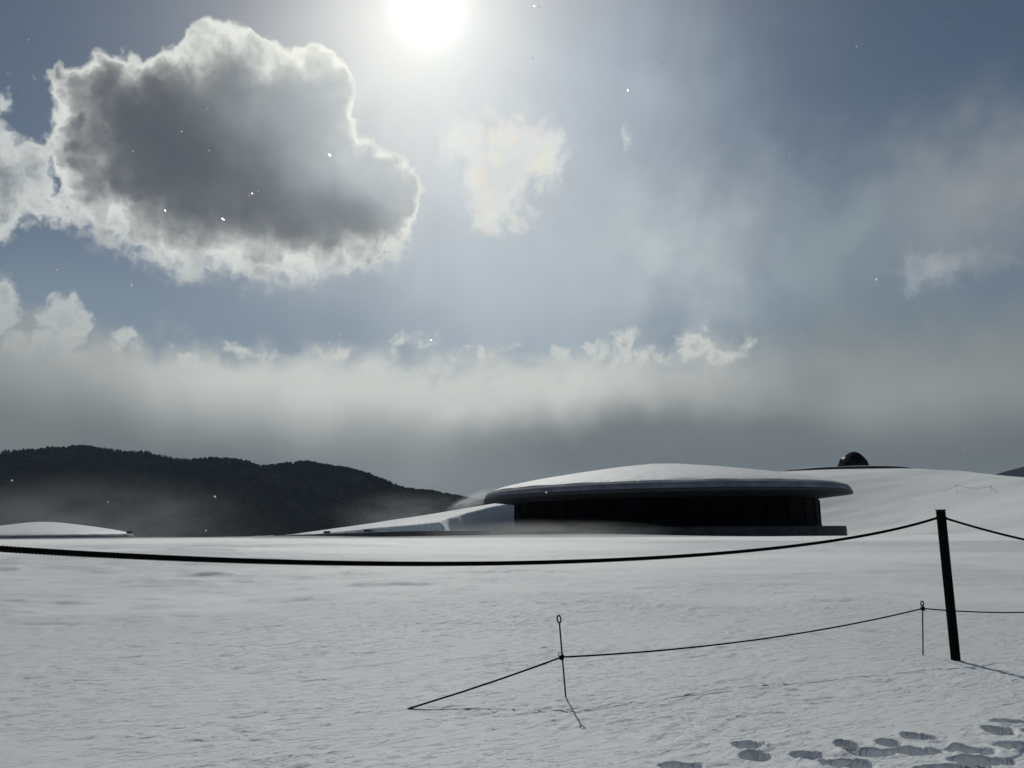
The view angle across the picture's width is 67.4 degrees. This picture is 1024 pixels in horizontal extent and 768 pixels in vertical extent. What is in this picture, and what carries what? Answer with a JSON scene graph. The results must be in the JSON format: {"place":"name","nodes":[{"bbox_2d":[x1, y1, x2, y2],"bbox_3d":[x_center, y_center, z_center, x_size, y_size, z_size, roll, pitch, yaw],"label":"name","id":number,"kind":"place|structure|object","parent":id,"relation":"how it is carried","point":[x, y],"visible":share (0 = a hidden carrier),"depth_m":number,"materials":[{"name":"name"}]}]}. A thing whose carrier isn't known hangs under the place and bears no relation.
{"place":"outdoors","nodes":[
{"label":"outdoors","id":0,"kind":"place"},
{"bbox_2d":[0,449,483,536],"bbox_3d":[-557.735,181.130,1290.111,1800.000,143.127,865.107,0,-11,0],"label":"hills","id":1,"kind":"structure","parent":0,"point":[83,511],"depth_m":1039.40,"materials":[{"name":"plant"}]},
{"bbox_2d":[0,445,493,535],"bbox_3d":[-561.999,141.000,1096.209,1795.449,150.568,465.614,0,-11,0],"label":"forest","id":2,"kind":"object","parent":1,"relation":"on","point":[251,472],"visible":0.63,"depth_m":1112.11,"materials":[{"name":"plant"}]},
{"bbox_2d":[11,6,965,530],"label":"falling snow","id":3,"kind":"structure","parent":0,"point":[385,252],"depth_m":3.48,"materials":[{"name":"white snow"}]},
{"bbox_2d":[0,468,1023,767],"bbox_3d":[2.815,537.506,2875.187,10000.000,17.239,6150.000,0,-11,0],"label":"snow ground","id":4,"kind":"structure","parent":0,"point":[108,662],"depth_m":9.07,"materials":[{"name":"white snow"}]},
{"bbox_2d":[0,522,134,540],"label":"round building","id":5,"kind":"structure","parent":4,"relation":"on","point":[43,531],"depth_m":122.08,"materials":[{"name":"white"}]},
{"bbox_2d":[252,530,490,538],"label":"retaining wall","id":6,"kind":"structure","parent":4,"relation":"on","point":[432,534],"depth_m":63.45,"materials":[{"name":"concrete"}]},
{"bbox_2d":[556,615,566,696],"bbox_3d":[0.453,2.569,6.828,0.100,0.995,0.048,0,-11,0],"label":"pigtail stake","id":7,"kind":"object","parent":4,"relation":"on","point":[561,656],"visible":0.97,"depth_m":6.84,"materials":[{"name":"metal"}]},
{"bbox_2d":[484,463,852,537],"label":"round building","id":8,"kind":"structure","parent":4,"relation":"on","point":[666,500],"depth_m":52.70,"materials":[{"name":"white"}]},
{"bbox_2d":[780,465,910,471],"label":"parapet ring","id":9,"kind":"object","parent":4,"relation":"on","point":[849,467],"visible":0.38,"depth_m":92.56,"materials":[{"name":"concrete"}]},
{"bbox_2d":[838,451,868,465],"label":"statue head","id":10,"kind":"object","parent":4,"relation":"on","point":[853,458],"visible":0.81,"depth_m":98.55},
{"bbox_2d":[920,601,924,654],"bbox_3d":[4.661,2.918,8.703,0.110,0.894,0.048,0,-11,0],"label":"pigtail stake","id":11,"kind":"object","parent":4,"relation":"on","point":[923,607],"visible":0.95,"depth_m":8.72,"materials":[{"name":"metal"}]},
{"bbox_2d":[407,608,1023,708],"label":"thin cord","id":12,"kind":"object","parent":11,"relation":"attached to","point":[686,648],"visible":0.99,"depth_m":7.34,"materials":[{"name":"black fabric"}]},
{"bbox_2d":[935,509,960,660],"bbox_3d":[4.861,2.470,8.511,0.132,2.132,0.132,0,-11,0],"label":"rope post","id":13,"kind":"object","parent":4,"relation":"on","point":[948,587],"visible":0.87,"depth_m":8.53,"materials":[{"name":"black wood"}]},
{"bbox_2d":[0,517,1023,566],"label":"heavy rope","id":14,"kind":"object","parent":13,"relation":"attached to","point":[70,553],"visible":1,"depth_m":4.11,"materials":[{"name":"black fabric"}]},
{"bbox_2d":[0,0,1023,499],"label":"sky","id":15,"kind":"structure","parent":0,"point":[582,326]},
{"bbox_2d":[996,467,1023,477],"bbox_3d":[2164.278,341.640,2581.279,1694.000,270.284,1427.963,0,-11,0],"label":"distant hills","id":16,"kind":"structure","parent":0,"point":[1018,473],"depth_m":2530.66,"materials":[{"name":"white snow"}]}
]}

